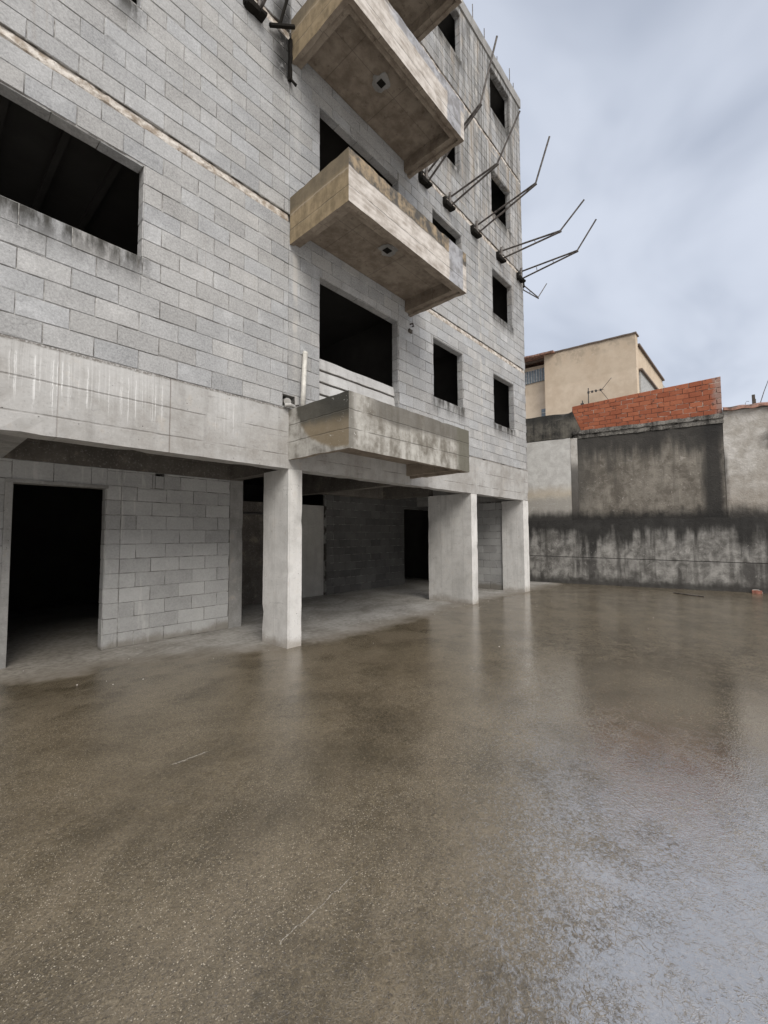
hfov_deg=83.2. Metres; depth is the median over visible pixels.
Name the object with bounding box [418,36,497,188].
scaffold bracket
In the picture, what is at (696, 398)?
brick parapet
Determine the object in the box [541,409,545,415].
window
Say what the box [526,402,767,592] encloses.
boundary wall
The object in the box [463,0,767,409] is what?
sky
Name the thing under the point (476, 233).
scaffold bracket
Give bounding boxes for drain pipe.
[300,351,307,405]
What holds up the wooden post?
on the boundary wall
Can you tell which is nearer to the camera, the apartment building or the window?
the apartment building
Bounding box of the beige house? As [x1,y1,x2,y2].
[524,331,664,418]
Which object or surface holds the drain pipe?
attached to the apartment building
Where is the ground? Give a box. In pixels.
[0,577,767,1023]
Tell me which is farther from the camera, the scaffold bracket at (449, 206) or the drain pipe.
the scaffold bracket at (449, 206)
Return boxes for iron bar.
[673,592,704,596]
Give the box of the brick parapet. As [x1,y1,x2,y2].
[572,377,721,430]
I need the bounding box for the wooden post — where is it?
[752,394,755,403]
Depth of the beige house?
25.12 m
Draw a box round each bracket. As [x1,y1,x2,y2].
[243,0,266,22]
[269,0,296,86]
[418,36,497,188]
[443,110,520,212]
[471,136,549,238]
[496,199,583,263]
[516,219,596,282]
[523,283,546,298]
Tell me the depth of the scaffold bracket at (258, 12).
5.71 m
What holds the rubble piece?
on the apartment building
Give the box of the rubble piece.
[284,403,298,407]
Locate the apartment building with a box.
[0,0,529,668]
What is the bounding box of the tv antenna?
[587,378,610,402]
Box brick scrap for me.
[752,589,762,593]
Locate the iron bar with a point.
(688, 594)
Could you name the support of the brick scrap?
on the ground
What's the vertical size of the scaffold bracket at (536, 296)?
1.187 m
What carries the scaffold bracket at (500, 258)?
attached to the apartment building
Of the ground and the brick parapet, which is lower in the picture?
the ground
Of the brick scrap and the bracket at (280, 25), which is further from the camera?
the brick scrap
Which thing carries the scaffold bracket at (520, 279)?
attached to the apartment building

